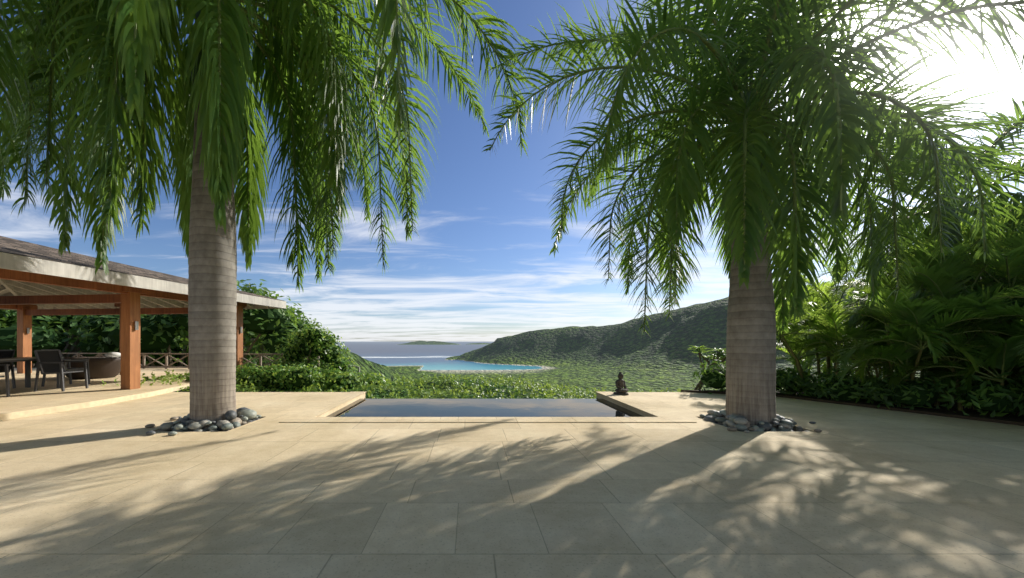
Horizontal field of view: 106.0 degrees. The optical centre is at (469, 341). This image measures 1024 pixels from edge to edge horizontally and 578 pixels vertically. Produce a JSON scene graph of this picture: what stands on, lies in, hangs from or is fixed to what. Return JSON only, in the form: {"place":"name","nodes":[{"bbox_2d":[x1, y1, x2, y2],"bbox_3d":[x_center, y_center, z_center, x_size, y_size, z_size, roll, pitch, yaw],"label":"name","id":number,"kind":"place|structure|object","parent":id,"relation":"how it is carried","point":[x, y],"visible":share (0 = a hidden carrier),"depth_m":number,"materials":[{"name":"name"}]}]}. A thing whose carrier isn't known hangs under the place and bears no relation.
{"place":"outdoors","nodes":[
{"label":"outdoors","id":0,"kind":"place"},
{"bbox_2d":[335,342,541,369],"bbox_3d":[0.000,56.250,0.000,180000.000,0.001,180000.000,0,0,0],"label":"sea","id":1,"kind":"structure","parent":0,"point":[430,357],"depth_m":1517.62,"materials":[{"name":"liquid"}]},
{"bbox_2d":[397,341,460,344],"bbox_3d":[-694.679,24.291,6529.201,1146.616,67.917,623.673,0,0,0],"label":"islet","id":2,"kind":"object","parent":1,"relation":"in","point":[428,343],"visible":1,"depth_m":6337.78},
{"bbox_2d":[83,282,926,391],"bbox_3d":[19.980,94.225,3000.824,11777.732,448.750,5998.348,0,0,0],"label":"hillside","id":3,"kind":"structure","parent":0,"point":[664,357],"depth_m":730.09,"materials":[{"name":"green plant"}]},
{"bbox_2d":[0,279,321,367],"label":"forest trees","id":4,"kind":"object","parent":3,"relation":"on","point":[164,333],"visible":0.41,"depth_m":19.42,"materials":[{"name":"green plant"}]},
{"bbox_2d":[243,334,277,366],"bbox_3d":[-13.406,1.996,23.969,5.407,5.809,5.077,0,0,0],"label":"shrub","id":5,"kind":"object","parent":3,"relation":"on","point":[253,360],"visible":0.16,"depth_m":23.95,"materials":[{"name":"green plant"}]},
{"bbox_2d":[100,364,692,398],"bbox_3d":[0.751,2.767,12.812,20.606,3.966,6.482,0,0,0],"label":"hedge","id":6,"kind":"object","parent":3,"relation":"on","point":[445,387],"visible":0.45,"depth_m":11.46,"materials":[{"name":"green plant"}]},
{"bbox_2d":[185,321,388,391],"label":"shrubs","id":7,"kind":"object","parent":6,"relation":"on","point":[312,343],"visible":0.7,"depth_m":12.52,"materials":[{"name":"green plant"}]},
{"bbox_2d":[688,345,725,389],"bbox_3d":[7.219,1.532,11.587,1.314,2.842,2.059,0,0,19],"label":"shrub","id":8,"kind":"object","parent":3,"relation":"on","point":[722,358],"visible":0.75,"depth_m":11.34,"materials":[{"name":"green plant"}]},
{"bbox_2d":[776,250,894,380],"bbox_3d":[11.852,-0.347,13.041,4.174,5.296,4.808,0,0,-27],"label":"areca palm clump","id":9,"kind":"object","parent":3,"relation":"on","point":[813,289],"visible":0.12,"depth_m":12.72,"materials":[{"name":"plant"}]},
{"bbox_2d":[0,392,1023,577],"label":"terrace deck","id":10,"kind":"structure","parent":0,"point":[114,490],"depth_m":3.09,"materials":[{"name":"beige stone"}]},
{"bbox_2d":[0,368,189,420],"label":"pavilion platform","id":11,"kind":"structure","parent":10,"relation":"on","point":[22,401],"depth_m":8.51,"materials":[{"name":"beige stone"}]},
{"bbox_2d":[0,364,9,396],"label":"dining chair","id":12,"kind":"object","parent":11,"relation":"on","point":[6,375],"visible":1,"depth_m":7.82,"materials":[{"name":"grey metal"}]},
{"bbox_2d":[0,350,15,387],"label":"dining chair","id":13,"kind":"object","parent":11,"relation":"on","point":[6,353],"visible":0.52,"depth_m":9.20,"materials":[{"name":"grey metal"}]},
{"bbox_2d":[0,357,63,387],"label":"dining table","id":14,"kind":"object","parent":11,"relation":"on","point":[27,360],"visible":0.68,"depth_m":9.30,"materials":[{"name":"brown wood"}]},
{"bbox_2d":[34,350,88,391],"bbox_3d":[-9.535,0.669,8.973,0.706,0.938,0.625,0,0,0],"label":"dining chair","id":15,"kind":"object","parent":11,"relation":"on","point":[50,362],"visible":1,"depth_m":8.88,"materials":[{"name":"black wicker"}]},
{"bbox_2d":[41,349,90,386],"bbox_3d":[-10.352,0.669,9.848,0.610,0.937,0.685,0,0,7],"label":"dining chair","id":16,"kind":"object","parent":11,"relation":"on","point":[69,368],"visible":0.5,"depth_m":9.93,"materials":[{"name":"black wicker"}]},
{"bbox_2d":[64,352,120,378],"bbox_3d":[-11.661,0.740,11.908,1.600,0.790,1.600,0,0,0],"label":"hot tub","id":17,"kind":"object","parent":11,"relation":"on","point":[107,365],"visible":0.77,"depth_m":11.57,"materials":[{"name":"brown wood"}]},
{"bbox_2d":[0,236,285,389],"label":"pavilion","id":18,"kind":"structure","parent":11,"relation":"on","point":[36,279],"depth_m":9.21,"materials":[{"name":"brown paint"}]},
{"bbox_2d":[62,353,359,378],"bbox_3d":[-10.991,1.073,14.927,13.872,1.295,1.634,0,0,7],"label":"terrace railing","id":19,"kind":"object","parent":11,"relation":"on","point":[166,365],"visible":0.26,"depth_m":15.84,"materials":[{"name":"brown wood"}]},
{"bbox_2d":[145,407,260,435],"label":"pebbles","id":20,"kind":"object","parent":10,"relation":"on","point":[239,417],"visible":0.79,"depth_m":5.48,"materials":[{"name":"grey stone"}]},
{"bbox_2d":[0,0,534,423],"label":"royal palm","id":21,"kind":"object","parent":10,"relation":"on","point":[210,99],"visible":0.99,"depth_m":5.52,"materials":[{"name":"green plant"}]},
{"bbox_2d":[326,399,643,416],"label":"pool water","id":22,"kind":"structure","parent":10,"relation":"on","point":[481,408],"depth_m":7.68,"materials":[{"name":"blue liquid"}]},
{"bbox_2d":[279,392,696,422],"bbox_3d":[0.285,1.243,7.668,6.410,0.012,3.557,0,0,0],"label":"pool coping","id":23,"kind":"object","parent":10,"relation":"on","point":[313,413],"visible":0.99,"depth_m":6.15,"materials":[{"name":"stone"}]},
{"bbox_2d":[613,372,628,395],"bbox_3d":[3.559,0.984,9.000,0.359,0.533,0.340,0,0,0],"label":"buddha statue","id":24,"kind":"object","parent":23,"relation":"on","point":[620,385],"visible":1,"depth_m":8.94,"materials":[{"name":"stone"}]},
{"bbox_2d":[482,0,1023,427],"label":"royal palm","id":25,"kind":"object","parent":10,"relation":"on","point":[756,183],"visible":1,"depth_m":4.80,"materials":[{"name":"green plant"}]},
{"bbox_2d":[699,410,821,432],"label":"pebbles","id":26,"kind":"object","parent":10,"relation":"on","point":[734,422],"visible":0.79,"depth_m":5.49,"materials":[{"name":"grey stone"}]},
{"bbox_2d":[681,390,1023,425],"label":"curb","id":27,"kind":"structure","parent":10,"relation":"on","point":[1012,419],"depth_m":6.77,"materials":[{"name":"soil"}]},
{"bbox_2d":[691,244,1023,417],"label":"shrubs","id":28,"kind":"object","parent":10,"relation":"on","point":[992,398],"visible":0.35,"depth_m":7.03,"materials":[{"name":"green plant"}]},
{"bbox_2d":[775,290,946,397],"bbox_3d":[7.809,0.060,8.577,3.053,2.393,3.583,0,0,25],"label":"areca palm clump","id":29,"kind":"object","parent":10,"relation":"on","point":[828,324],"visible":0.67,"depth_m":8.26,"materials":[{"name":"plant"}]},
{"bbox_2d":[792,213,930,382],"bbox_3d":[11.336,-0.754,10.489,4.649,4.942,3.992,0,0,0],"label":"areca palm clump","id":30,"kind":"object","parent":10,"relation":"on","point":[827,291],"visible":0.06,"depth_m":10.77,"materials":[{"name":"plant"}]},
{"bbox_2d":[782,93,1023,397],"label":"palm","id":31,"kind":"object","parent":10,"relation":"on","point":[1016,177],"visible":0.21,"depth_m":7.91,"materials":[{"name":"green plant"}]},
{"bbox_2d":[802,283,1023,406],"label":"areca palm clump","id":32,"kind":"object","parent":10,"relation":"on","point":[905,344],"visible":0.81,"depth_m":6.68,"materials":[{"name":"plant"}]},
{"bbox_2d":[817,240,1023,411],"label":"areca palm clump","id":33,"kind":"object","parent":10,"relation":"on","point":[934,277],"visible":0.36,"depth_m":7.16,"materials":[{"name":"plant"}]},
{"bbox_2d":[842,191,1021,381],"bbox_3d":[12.405,-0.965,8.868,4.928,4.913,5.100,0,0,0],"label":"areca palm clump","id":34,"kind":"object","parent":10,"relation":"on","point":[969,254],"visible":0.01,"depth_m":8.50,"materials":[{"name":"plant"}]},
{"bbox_2d":[854,213,1023,382],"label":"areca palm clump","id":35,"kind":"object","parent":10,"relation":"on","point":[1010,265],"visible":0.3,"depth_m":7.00,"materials":[{"name":"plant"}]},
{"bbox_2d":[874,281,1023,412],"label":"areca palm clump","id":36,"kind":"object","parent":10,"relation":"on","point":[1005,360],"visible":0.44,"depth_m":6.48,"materials":[{"name":"plant"}]},
{"bbox_2d":[946,285,1023,391],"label":"areca palm clump","id":37,"kind":"object","parent":10,"relation":"on","point":[1015,311],"visible":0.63,"depth_m":6.11,"materials":[{"name":"plant"}]},
{"bbox_2d":[965,233,1021,285],"bbox_3d":[12.737,-0.893,6.951,6.142,4.402,4.880,0,0,0],"label":"areca palm clump","id":38,"kind":"object","parent":10,"relation":"on","point":[1008,249],"visible":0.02,"depth_m":8.07,"materials":[{"name":"plant"}]},
{"bbox_2d":[988,277,1023,381],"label":"areca palm clump","id":39,"kind":"object","parent":10,"relation":"on","point":[1019,279],"visible":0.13,"depth_m":6.75,"materials":[{"name":"plant"}]},
{"bbox_2d":[0,0,1023,341],"label":"sky","id":40,"kind":"structure","parent":0,"point":[480,267],"materials":[{"name":"blue"}]}
]}

